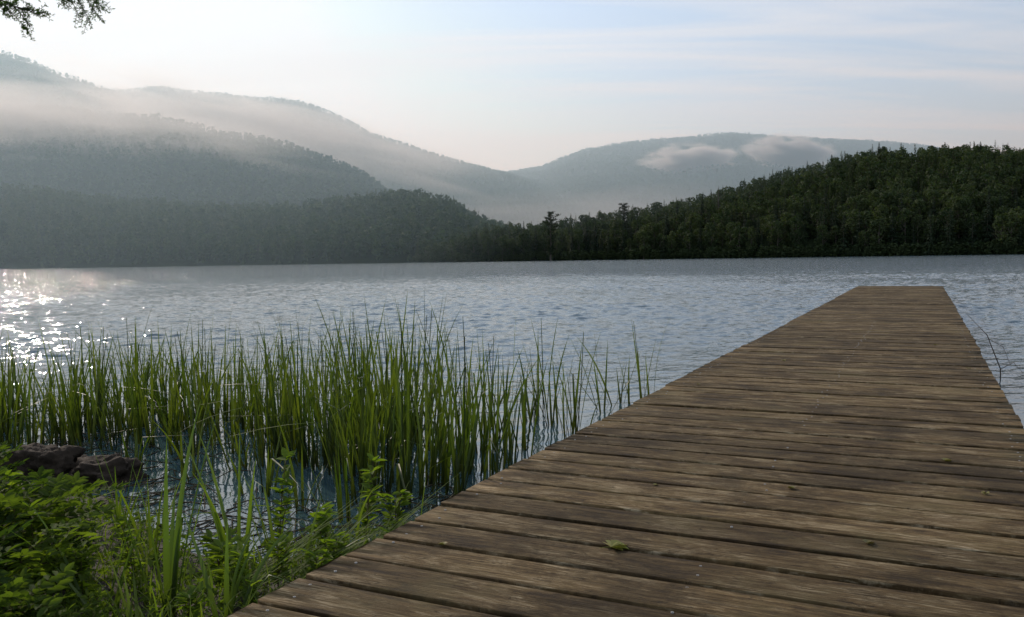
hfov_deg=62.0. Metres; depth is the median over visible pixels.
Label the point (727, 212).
broadleaf tree
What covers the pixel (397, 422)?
reed plant
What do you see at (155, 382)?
reed plant
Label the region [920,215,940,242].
broadleaf tree
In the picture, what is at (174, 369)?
reed plant
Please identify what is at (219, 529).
sedge plant
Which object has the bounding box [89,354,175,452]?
reed plant
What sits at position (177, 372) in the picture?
reed plant
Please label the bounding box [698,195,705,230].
spruce tree
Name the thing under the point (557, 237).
broadleaf tree
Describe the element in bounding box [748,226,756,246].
broadleaf tree
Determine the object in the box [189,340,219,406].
reed plant
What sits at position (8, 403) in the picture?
reed plant
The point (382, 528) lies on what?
leafy seedling
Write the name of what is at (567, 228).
broadleaf tree
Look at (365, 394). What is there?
reed plant
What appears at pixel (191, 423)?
reed plant
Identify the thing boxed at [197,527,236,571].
leafy seedling
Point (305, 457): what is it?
reed plant
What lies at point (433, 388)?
reed plant
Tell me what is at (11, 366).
reed plant
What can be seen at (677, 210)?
spruce tree
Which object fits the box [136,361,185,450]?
reed plant
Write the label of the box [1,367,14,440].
reed plant
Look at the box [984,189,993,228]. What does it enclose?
spruce tree
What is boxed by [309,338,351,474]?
reed plant
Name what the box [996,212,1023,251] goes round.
broadleaf tree
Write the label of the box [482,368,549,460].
reed plant
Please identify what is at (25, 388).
reed plant
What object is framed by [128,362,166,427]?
reed plant
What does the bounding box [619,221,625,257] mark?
spruce tree
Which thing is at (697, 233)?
broadleaf tree
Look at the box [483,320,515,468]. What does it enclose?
reed plant
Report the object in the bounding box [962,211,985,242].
broadleaf tree
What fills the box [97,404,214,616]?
sedge plant
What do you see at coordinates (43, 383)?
reed plant
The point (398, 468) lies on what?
reed plant
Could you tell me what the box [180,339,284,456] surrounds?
reed plant
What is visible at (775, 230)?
spruce tree
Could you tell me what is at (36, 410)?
reed plant
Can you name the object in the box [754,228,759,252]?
spruce tree
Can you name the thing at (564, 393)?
reed plant
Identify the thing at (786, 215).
broadleaf tree
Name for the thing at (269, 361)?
reed plant
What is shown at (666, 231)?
spruce tree
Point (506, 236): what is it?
broadleaf tree
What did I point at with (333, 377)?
reed plant
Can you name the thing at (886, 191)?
broadleaf tree
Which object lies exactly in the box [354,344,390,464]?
reed plant
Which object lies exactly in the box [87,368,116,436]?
reed plant
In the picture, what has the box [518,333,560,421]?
reed plant
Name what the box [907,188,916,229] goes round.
spruce tree
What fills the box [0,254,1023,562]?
water
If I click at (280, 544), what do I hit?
leafy seedling
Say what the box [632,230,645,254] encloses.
broadleaf tree
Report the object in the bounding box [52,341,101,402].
reed plant
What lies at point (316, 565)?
leafy seedling
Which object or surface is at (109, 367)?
reed plant
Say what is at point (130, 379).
reed plant
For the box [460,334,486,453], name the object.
reed plant
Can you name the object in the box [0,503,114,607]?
leafy shrub
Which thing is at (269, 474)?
reed plant
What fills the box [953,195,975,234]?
broadleaf tree
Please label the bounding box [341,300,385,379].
reed plant
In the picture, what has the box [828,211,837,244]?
spruce tree
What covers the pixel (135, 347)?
reed plant
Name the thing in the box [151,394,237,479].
reed plant
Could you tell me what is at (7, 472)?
leafy seedling
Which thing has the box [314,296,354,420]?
reed plant
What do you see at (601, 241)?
spruce tree
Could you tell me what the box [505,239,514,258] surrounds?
broadleaf tree
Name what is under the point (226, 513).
reed litter
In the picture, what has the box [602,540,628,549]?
fallen leaf
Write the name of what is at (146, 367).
reed plant
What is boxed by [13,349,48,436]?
reed plant
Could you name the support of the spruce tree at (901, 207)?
on the hill at (809, 241)
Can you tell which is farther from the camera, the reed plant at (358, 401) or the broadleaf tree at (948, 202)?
the broadleaf tree at (948, 202)
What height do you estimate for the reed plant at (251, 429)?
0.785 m
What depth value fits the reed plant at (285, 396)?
5.53 m
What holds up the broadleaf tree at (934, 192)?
on the hill at (809, 241)
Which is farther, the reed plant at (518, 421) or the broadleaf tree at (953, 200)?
the broadleaf tree at (953, 200)
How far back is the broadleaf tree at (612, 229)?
411.26 m
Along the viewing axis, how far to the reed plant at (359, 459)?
4.48 m
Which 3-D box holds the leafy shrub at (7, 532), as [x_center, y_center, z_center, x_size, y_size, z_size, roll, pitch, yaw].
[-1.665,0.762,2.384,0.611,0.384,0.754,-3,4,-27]
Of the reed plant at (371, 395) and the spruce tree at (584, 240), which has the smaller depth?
the reed plant at (371, 395)
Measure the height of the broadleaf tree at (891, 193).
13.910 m
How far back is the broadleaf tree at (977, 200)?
327.01 m
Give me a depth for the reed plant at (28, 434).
5.38 m
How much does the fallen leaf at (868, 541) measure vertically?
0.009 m
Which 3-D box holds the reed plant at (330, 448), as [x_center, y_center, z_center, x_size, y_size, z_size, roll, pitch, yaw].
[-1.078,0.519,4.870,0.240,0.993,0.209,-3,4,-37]
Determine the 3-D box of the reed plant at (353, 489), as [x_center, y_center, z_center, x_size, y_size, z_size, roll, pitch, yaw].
[-1.044,0.600,4.207,0.822,0.920,0.327,-1,3,2]
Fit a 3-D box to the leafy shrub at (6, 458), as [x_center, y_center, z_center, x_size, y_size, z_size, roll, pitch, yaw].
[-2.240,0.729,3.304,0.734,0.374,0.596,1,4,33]
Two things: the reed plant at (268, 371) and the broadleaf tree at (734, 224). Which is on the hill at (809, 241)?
the broadleaf tree at (734, 224)
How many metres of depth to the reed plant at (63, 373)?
6.73 m
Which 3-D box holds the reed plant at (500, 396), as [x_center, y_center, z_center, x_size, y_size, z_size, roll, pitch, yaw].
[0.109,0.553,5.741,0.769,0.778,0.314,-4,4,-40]
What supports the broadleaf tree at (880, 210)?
on the hill at (809, 241)
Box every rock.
[0,443,88,479]
[67,453,148,488]
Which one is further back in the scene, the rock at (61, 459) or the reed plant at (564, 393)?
the reed plant at (564, 393)
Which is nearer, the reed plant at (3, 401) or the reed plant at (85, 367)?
the reed plant at (3, 401)
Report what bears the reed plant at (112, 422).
in the water
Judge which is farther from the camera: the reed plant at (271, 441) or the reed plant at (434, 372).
the reed plant at (434, 372)
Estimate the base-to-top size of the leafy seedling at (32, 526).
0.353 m
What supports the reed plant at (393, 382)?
on the ground at (107, 587)
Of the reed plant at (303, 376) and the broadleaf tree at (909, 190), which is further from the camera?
the broadleaf tree at (909, 190)
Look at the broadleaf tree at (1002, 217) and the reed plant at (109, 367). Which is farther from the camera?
the broadleaf tree at (1002, 217)
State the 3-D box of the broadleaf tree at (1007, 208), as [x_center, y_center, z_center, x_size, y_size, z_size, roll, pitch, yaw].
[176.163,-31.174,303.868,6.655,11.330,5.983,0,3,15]
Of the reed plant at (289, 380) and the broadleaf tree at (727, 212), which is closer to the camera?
the reed plant at (289, 380)
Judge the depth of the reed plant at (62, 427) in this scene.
5.54 m
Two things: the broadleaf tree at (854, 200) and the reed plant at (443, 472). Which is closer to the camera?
the reed plant at (443, 472)
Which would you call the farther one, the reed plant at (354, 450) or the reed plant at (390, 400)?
the reed plant at (390, 400)
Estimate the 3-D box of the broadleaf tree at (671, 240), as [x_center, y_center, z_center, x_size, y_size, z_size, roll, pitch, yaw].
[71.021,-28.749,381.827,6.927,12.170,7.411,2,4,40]
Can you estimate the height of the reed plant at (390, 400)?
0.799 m
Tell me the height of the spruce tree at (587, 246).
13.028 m
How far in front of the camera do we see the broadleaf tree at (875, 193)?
348.38 m
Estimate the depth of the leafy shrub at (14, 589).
2.19 m
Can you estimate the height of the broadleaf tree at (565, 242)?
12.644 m
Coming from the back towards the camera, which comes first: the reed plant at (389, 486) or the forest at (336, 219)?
the forest at (336, 219)
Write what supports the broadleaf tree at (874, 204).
on the hill at (809, 241)
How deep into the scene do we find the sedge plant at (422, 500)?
3.32 m
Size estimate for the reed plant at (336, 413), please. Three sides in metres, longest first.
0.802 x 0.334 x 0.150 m
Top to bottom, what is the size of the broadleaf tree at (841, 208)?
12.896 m
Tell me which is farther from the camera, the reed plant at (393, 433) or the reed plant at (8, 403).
the reed plant at (8, 403)
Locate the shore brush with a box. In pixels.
[410,239,1023,262]
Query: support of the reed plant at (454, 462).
on the ground at (107, 587)
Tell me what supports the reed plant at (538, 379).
in the water
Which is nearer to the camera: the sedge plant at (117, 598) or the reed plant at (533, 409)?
the sedge plant at (117, 598)
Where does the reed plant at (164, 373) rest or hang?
on the ground at (107, 587)
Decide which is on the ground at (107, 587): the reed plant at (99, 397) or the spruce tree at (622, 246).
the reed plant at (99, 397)
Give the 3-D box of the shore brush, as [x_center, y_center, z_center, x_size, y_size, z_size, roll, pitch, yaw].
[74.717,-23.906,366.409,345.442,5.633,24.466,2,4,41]
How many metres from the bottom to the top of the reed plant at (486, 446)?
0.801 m
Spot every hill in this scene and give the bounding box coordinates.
[0,55,160,121]
[0,114,379,208]
[0,203,456,268]
[113,90,590,227]
[409,173,1022,262]
[520,135,924,220]
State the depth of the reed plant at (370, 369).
6.43 m
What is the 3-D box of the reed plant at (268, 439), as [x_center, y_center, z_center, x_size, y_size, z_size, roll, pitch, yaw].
[-1.647,0.624,4.859,0.314,0.800,0.787,2,4,36]
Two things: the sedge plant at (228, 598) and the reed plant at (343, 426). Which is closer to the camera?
the sedge plant at (228, 598)
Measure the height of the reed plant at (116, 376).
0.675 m
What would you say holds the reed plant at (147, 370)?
in the water
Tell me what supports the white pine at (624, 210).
on the hill at (809, 241)
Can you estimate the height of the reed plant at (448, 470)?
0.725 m
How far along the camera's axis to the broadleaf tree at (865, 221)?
328.18 m
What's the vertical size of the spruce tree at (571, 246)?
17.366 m
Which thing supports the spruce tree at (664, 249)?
on the hill at (809, 241)
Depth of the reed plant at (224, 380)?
6.51 m
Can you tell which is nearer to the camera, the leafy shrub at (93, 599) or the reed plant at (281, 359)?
the leafy shrub at (93, 599)
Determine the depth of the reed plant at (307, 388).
6.00 m
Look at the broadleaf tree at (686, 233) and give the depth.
375.61 m
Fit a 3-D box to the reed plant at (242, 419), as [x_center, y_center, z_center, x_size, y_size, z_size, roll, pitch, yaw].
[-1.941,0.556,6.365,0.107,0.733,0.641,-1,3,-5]
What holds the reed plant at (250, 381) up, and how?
in the water
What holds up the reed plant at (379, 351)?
on the ground at (107, 587)
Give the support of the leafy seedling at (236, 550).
on the ground at (107, 587)
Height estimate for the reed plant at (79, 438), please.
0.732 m
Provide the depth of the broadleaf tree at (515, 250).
431.98 m
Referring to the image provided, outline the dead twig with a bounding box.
[978,326,1022,379]
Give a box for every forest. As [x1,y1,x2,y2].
[0,50,153,115]
[0,104,391,211]
[0,181,525,267]
[106,85,595,228]
[415,140,1023,261]
[504,132,962,217]
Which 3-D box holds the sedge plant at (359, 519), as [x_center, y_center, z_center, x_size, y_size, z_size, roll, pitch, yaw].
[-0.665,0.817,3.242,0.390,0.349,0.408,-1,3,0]
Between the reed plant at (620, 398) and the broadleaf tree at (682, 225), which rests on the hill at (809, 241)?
the broadleaf tree at (682, 225)
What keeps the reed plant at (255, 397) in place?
in the water
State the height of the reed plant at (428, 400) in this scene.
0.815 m
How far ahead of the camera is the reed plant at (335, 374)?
5.33 m
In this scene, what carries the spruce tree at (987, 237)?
on the hill at (809, 241)
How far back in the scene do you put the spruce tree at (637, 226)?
399.38 m
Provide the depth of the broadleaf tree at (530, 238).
428.36 m
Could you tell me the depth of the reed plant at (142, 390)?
6.29 m
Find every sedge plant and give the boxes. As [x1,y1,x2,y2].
[1,495,141,616]
[56,542,139,616]
[94,447,150,528]
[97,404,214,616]
[97,458,190,562]
[169,432,274,584]
[183,515,301,616]
[241,474,287,562]
[282,471,381,548]
[289,500,390,578]
[402,480,450,524]
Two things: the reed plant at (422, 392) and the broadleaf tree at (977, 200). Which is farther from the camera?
the broadleaf tree at (977, 200)
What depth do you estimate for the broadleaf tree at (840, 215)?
342.23 m
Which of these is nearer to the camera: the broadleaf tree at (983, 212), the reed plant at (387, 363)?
the reed plant at (387, 363)
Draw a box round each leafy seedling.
[0,466,22,558]
[9,498,48,572]
[58,541,102,610]
[106,516,147,584]
[174,581,208,616]
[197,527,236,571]
[205,533,254,585]
[220,540,249,597]
[241,572,262,603]
[264,532,298,586]
[267,447,296,540]
[299,548,332,577]
[303,501,339,554]
[315,501,337,548]
[315,531,349,561]
[354,453,386,538]
[376,489,414,528]
[379,527,390,538]
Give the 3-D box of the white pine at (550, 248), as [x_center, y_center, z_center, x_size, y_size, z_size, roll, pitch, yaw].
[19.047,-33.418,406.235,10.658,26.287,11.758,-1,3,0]
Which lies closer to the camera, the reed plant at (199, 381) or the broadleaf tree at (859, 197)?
the reed plant at (199, 381)
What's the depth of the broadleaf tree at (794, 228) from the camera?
342.62 m
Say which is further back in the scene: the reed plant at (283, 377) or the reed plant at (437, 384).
the reed plant at (283, 377)
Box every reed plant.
[0,323,21,409]
[0,337,32,432]
[0,341,7,427]
[0,348,54,442]
[0,350,62,408]
[0,358,27,452]
[0,358,47,412]
[0,363,17,447]
[0,363,56,411]
[0,374,48,442]
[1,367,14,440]
[3,363,7,426]
[5,339,33,413]
[6,349,32,421]
[7,360,61,424]
[8,357,115,438]
[11,359,58,445]
[12,341,49,425]
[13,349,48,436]
[15,328,114,443]
[15,383,77,443]
[17,332,113,424]
[25,364,72,444]
[26,349,81,445]
[26,351,101,453]
[29,352,79,425]
[31,339,68,443]
[35,373,75,440]
[38,320,93,399]
[38,341,97,430]
[47,341,95,415]
[51,354,121,449]
[51,354,160,423]
[52,327,93,423]
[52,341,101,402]
[58,356,100,431]
[58,378,85,428]
[64,322,94,400]
[68,341,93,440]
[70,349,142,445]
[72,327,152,404]
[78,316,115,427]
[81,344,110,427]
[82,322,164,434]
[86,334,180,443]
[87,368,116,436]
[88,322,132,433]
[89,332,155,447]
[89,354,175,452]
[91,324,122,426]
[91,334,120,426]
[95,357,122,404]
[100,339,147,411]
[101,333,135,437]
[105,334,143,419]
[105,340,265,452]
[115,343,165,398]
[117,336,164,406]
[118,320,212,406]
[119,334,160,413]
[119,338,171,411]
[121,424,175,461]
[122,332,155,406]
[122,341,184,406]
[124,337,152,445]
[126,308,151,403]
[127,320,153,414]
[128,326,195,455]
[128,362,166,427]
[131,336,171,423]
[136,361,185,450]
[139,323,215,407]
[140,331,185,419]
[140,344,166,426]
[141,328,214,422]
[145,330,169,407]
[149,347,239,454]
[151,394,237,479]
[154,307,192,413]
[157,349,184,434]
[157,351,195,431]
[159,343,191,402]
[165,350,262,441]
[169,332,187,441]
[174,325,215,419]
[177,332,287,448]
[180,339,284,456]
[180,343,292,467]
[181,318,209,392]
[186,310,216,424]
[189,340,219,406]
[193,346,261,449]
[193,351,227,430]
[196,309,314,403]
[196,328,214,407]
[200,337,281,452]
[201,309,231,419]
[206,337,374,505]
[206,349,300,458]
[207,343,239,433]
[207,400,255,470]
[212,334,243,413]
[216,337,240,421]
[219,344,277,404]
[219,359,342,449]
[226,336,260,422]
[226,343,322,405]
[226,408,303,496]
[227,333,282,436]
[231,350,280,398]
[233,341,265,410]
[236,349,296,448]
[237,336,258,428]
[239,322,277,423]
[240,329,287,409]
[241,340,272,428]
[249,328,280,436]
[249,350,317,461]
[250,338,322,444]
[252,314,329,419]
[253,318,284,416]
[257,322,282,460]
[263,328,357,456]
[265,415,327,513]
[269,319,310,461]
[273,335,324,407]
[274,337,307,439]
[275,309,327,468]
[276,309,299,393]
[276,309,304,410]
[276,322,349,426]
[277,342,313,440]
[278,365,412,476]
[282,351,328,467]
[283,327,311,443]
[283,330,365,469]
[287,314,343,416]
[292,413,350,522]
[294,342,350,427]
[295,327,373,485]
[297,342,346,474]
[297,353,383,463]
[303,314,341,428]
[305,339,332,413]
[305,344,335,421]
[308,331,356,423]
[308,337,352,413]
[308,347,361,462]
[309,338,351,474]
[310,321,416,437]
[312,312,368,467]
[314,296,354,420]
[315,328,388,404]
[316,302,344,424]
[318,324,389,402]
[321,326,350,447]
[321,369,445,488]
[322,328,399,493]
[322,351,373,479]
[323,367,400,490]
[329,332,387,469]
[331,308,356,421]
[331,352,429,495]
[333,367,353,440]
[334,318,374,446]
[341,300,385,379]
[341,301,369,415]
[344,315,391,450]
[351,366,382,426]
[353,291,407,401]
[353,320,381,419]
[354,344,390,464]
[356,325,410,391]
[357,338,387,399]
[359,327,406,431]
[362,362,419,502]
[364,298,398,409]
[365,339,431,442]
[370,316,396,430]
[370,324,445,462]
[371,339,405,442]
[373,373,435,460]
[375,389,430,483]
[379,313,431,460]
[380,393,455,499]
[384,350,432,447]
[385,306,421,423]
[388,350,435,462]
[392,300,430,418]
[394,338,468,501]
[395,292,425,438]
[396,306,435,510]
[396,345,492,444]
[397,334,448,449]
[408,348,480,431]
[411,331,434,409]
[413,333,446,442]
[416,310,464,494]
[416,319,458,433]
[416,350,507,486]
[417,332,446,425]
[419,340,472,465]
[424,294,457,422]
[426,323,469,462]
[427,395,446,485]
[428,365,470,494]
[430,303,473,427]
[435,346,502,504]
[437,326,489,437]
[437,352,531,427]
[441,368,520,473]
[445,352,523,481]
[445,360,496,471]
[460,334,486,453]
[461,355,488,477]
[463,344,543,475]
[469,336,540,441]
[473,335,510,451]
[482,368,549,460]
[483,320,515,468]
[489,360,549,465]
[494,320,570,416]
[496,351,521,437]
[502,369,534,449]
[514,321,567,425]
[516,352,574,411]
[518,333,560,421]
[529,331,605,436]
[545,352,592,437]
[568,342,628,408]
[569,337,645,412]
[576,336,640,405]
[581,321,667,402]
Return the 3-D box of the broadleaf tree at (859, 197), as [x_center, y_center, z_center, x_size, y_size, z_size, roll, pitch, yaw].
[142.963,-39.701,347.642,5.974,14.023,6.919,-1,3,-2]
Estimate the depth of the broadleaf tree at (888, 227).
324.06 m
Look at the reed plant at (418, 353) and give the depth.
5.70 m
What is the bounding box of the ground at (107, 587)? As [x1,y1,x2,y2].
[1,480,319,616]
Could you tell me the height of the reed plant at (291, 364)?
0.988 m
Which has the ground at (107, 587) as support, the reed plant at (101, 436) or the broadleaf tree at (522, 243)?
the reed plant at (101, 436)
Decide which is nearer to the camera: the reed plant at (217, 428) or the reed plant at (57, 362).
the reed plant at (217, 428)
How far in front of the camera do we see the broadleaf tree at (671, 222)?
402.94 m
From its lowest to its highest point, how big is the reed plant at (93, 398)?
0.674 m
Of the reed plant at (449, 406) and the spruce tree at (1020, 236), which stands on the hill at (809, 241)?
the spruce tree at (1020, 236)
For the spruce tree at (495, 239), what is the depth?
435.14 m
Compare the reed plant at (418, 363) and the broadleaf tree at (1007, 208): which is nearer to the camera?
the reed plant at (418, 363)
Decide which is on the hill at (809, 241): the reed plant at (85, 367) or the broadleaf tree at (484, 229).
the broadleaf tree at (484, 229)
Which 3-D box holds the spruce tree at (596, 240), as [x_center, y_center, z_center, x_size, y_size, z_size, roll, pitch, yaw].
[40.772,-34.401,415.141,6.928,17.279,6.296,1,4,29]
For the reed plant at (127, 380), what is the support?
on the ground at (107, 587)
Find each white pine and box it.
[542,211,562,260]
[614,203,629,235]
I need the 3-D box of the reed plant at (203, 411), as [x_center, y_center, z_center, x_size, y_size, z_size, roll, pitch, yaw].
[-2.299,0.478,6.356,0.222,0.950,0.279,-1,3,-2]
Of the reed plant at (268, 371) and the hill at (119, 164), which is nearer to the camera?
the reed plant at (268, 371)
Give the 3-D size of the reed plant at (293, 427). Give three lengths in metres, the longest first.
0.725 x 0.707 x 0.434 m
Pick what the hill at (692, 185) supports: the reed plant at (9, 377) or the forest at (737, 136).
the forest at (737, 136)
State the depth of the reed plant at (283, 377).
6.70 m
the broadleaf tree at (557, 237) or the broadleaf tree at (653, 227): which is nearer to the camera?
the broadleaf tree at (653, 227)
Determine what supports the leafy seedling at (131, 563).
on the ground at (107, 587)
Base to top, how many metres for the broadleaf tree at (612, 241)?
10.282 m
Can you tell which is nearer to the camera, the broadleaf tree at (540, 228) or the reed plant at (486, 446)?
the reed plant at (486, 446)
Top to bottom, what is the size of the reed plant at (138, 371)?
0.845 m
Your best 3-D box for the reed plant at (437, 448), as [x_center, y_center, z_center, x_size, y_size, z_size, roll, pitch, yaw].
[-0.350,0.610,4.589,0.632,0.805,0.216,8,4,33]
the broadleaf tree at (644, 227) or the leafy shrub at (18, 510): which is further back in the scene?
the broadleaf tree at (644, 227)
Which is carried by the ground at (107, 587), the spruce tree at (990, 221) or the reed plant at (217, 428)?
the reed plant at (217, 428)
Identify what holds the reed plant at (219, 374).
on the ground at (107, 587)
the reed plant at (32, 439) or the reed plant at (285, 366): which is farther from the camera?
the reed plant at (285, 366)
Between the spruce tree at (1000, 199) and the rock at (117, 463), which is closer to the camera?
the rock at (117, 463)
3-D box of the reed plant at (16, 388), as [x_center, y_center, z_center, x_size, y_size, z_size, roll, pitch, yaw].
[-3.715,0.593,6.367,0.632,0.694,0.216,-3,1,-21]
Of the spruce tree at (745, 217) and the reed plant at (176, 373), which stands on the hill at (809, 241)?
the spruce tree at (745, 217)
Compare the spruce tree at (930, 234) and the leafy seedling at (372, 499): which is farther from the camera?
the spruce tree at (930, 234)
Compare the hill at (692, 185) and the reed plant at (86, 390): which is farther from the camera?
the hill at (692, 185)
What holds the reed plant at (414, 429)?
on the ground at (107, 587)
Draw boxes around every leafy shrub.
[0,440,23,458]
[0,442,28,508]
[0,465,74,530]
[0,467,40,538]
[0,471,130,584]
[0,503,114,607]
[0,509,37,585]
[0,544,77,616]
[0,580,92,616]
[0,586,110,616]
[3,506,102,568]
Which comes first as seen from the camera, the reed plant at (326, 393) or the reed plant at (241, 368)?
the reed plant at (326, 393)
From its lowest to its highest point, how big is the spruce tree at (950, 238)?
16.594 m
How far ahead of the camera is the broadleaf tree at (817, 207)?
353.19 m
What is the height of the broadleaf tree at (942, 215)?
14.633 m
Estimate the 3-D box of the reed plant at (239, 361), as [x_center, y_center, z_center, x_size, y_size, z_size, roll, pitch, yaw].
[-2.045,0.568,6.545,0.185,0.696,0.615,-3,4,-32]
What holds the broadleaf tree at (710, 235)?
on the hill at (809, 241)
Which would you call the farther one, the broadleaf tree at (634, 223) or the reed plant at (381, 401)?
the broadleaf tree at (634, 223)
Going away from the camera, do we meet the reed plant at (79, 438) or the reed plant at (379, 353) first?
the reed plant at (79, 438)
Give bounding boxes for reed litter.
[38,430,453,577]
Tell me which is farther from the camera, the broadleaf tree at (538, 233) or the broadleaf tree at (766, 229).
the broadleaf tree at (538, 233)
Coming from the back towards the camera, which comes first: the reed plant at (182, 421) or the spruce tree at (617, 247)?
the spruce tree at (617, 247)
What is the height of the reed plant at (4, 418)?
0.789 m
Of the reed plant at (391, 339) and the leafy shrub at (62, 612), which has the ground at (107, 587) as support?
the leafy shrub at (62, 612)
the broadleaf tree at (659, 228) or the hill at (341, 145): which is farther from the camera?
the hill at (341, 145)
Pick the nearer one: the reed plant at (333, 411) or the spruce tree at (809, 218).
the reed plant at (333, 411)
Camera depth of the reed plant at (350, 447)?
4.59 m
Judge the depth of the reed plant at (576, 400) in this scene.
5.75 m
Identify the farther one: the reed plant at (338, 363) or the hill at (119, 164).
the hill at (119, 164)
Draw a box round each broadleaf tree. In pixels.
[478,227,489,251]
[482,237,494,259]
[493,237,510,260]
[498,235,509,253]
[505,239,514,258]
[508,240,518,255]
[516,232,529,259]
[522,229,534,255]
[532,225,547,247]
[533,231,542,251]
[551,230,564,252]
[562,226,570,248]
[563,229,573,249]
[566,235,575,250]
[570,228,584,250]
[596,221,607,246]
[598,229,609,249]
[605,234,616,251]
[609,225,619,250]
[612,218,626,241]
[631,220,642,246]
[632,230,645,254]
[637,230,651,258]
[638,224,653,253]
[646,222,661,249]
[653,223,667,246]
[663,231,677,252]
[666,219,676,238]
[675,223,687,237]
[676,226,687,247]
[681,231,695,248]
[682,233,695,256]
[686,212,700,237]
[692,228,705,247]
[701,222,718,248]
[710,223,726,244]
[713,212,730,241]
[720,208,734,238]
[724,222,737,248]
[724,222,740,244]
[728,226,747,251]
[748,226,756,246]
[756,216,770,236]
[759,214,782,243]
[766,221,786,248]
[779,211,792,239]
[784,218,796,243]
[787,215,808,247]
[788,201,803,225]
[808,210,826,236]
[809,204,826,233]
[813,224,830,247]
[830,205,848,232]
[837,213,850,234]
[842,209,864,244]
[844,196,862,225]
[850,210,877,244]
[854,212,869,239]
[856,194,868,211]
[866,189,880,212]
[867,216,888,250]
[869,200,889,228]
[869,204,890,239]
[871,192,894,212]
[876,208,889,236]
[879,191,897,209]
[882,188,896,211]
[882,216,900,241]
[895,207,912,243]
[898,197,915,225]
[899,188,916,205]
[908,192,923,216]
[908,198,927,231]
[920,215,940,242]
[923,188,937,212]
[923,189,942,218]
[933,207,957,243]
[934,189,956,219]
[935,188,945,212]
[942,197,952,227]
[947,199,967,237]
[948,197,971,235]
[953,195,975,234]
[958,183,975,207]
[962,191,979,218]
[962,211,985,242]
[973,185,996,217]
[973,193,985,216]
[979,208,986,232]
[982,197,1002,222]
[991,207,1007,237]
[991,213,1016,253]
[992,195,1013,222]
[995,205,1010,233]
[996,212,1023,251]
[1007,206,1023,243]
[1013,197,1023,215]
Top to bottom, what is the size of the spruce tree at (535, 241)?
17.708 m
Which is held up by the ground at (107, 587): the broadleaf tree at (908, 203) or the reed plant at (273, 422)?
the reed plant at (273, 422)
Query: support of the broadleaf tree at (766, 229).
on the hill at (809, 241)
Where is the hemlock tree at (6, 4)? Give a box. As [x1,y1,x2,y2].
[0,0,114,40]
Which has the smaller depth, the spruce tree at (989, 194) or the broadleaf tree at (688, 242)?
the spruce tree at (989, 194)
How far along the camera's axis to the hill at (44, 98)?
1283.90 m
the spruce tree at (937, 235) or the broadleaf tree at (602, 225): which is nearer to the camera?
the spruce tree at (937, 235)
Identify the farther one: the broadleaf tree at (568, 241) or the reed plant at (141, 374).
the broadleaf tree at (568, 241)
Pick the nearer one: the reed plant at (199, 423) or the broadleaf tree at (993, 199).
the reed plant at (199, 423)
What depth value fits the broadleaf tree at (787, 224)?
349.45 m
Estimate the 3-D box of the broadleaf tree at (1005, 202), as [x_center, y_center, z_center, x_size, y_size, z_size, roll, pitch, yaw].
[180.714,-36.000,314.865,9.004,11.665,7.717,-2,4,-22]
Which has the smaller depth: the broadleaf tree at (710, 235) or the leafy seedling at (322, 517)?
the leafy seedling at (322, 517)
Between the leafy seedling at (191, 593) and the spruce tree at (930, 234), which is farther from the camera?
the spruce tree at (930, 234)
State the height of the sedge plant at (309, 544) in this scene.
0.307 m
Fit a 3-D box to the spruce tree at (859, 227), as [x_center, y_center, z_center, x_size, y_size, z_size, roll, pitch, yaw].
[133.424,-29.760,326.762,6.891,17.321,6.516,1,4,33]
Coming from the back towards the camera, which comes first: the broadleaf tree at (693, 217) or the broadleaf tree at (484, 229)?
the broadleaf tree at (484, 229)
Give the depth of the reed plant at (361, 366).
5.52 m
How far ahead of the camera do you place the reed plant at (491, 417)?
5.31 m
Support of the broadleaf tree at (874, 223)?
on the hill at (809, 241)
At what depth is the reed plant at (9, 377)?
7.11 m
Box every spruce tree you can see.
[492,231,498,259]
[531,225,540,259]
[568,226,575,258]
[583,219,590,250]
[585,231,589,252]
[591,220,599,252]
[598,229,604,251]
[603,226,613,259]
[611,217,620,249]
[612,221,620,252]
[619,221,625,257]
[632,219,639,250]
[659,227,667,258]
[663,217,670,250]
[674,202,679,235]
[694,223,706,257]
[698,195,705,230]
[740,213,748,241]
[754,216,760,245]
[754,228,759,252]
[769,200,779,228]
[769,209,780,247]
[777,202,785,238]
[783,198,789,232]
[800,195,809,231]
[808,201,812,230]
[814,206,823,244]
[819,207,829,246]
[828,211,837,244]
[838,216,849,256]
[853,209,867,244]
[895,191,909,236]
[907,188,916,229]
[923,209,935,254]
[929,197,938,233]
[933,210,942,243]
[942,208,957,254]
[979,199,995,242]
[983,204,995,240]
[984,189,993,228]
[993,193,1002,230]
[1015,221,1023,253]
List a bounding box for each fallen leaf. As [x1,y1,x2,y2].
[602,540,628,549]
[863,539,873,544]
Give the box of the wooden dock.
[226,286,1023,616]
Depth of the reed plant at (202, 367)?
6.46 m
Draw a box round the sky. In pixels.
[0,0,1023,171]
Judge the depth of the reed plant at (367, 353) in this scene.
5.82 m

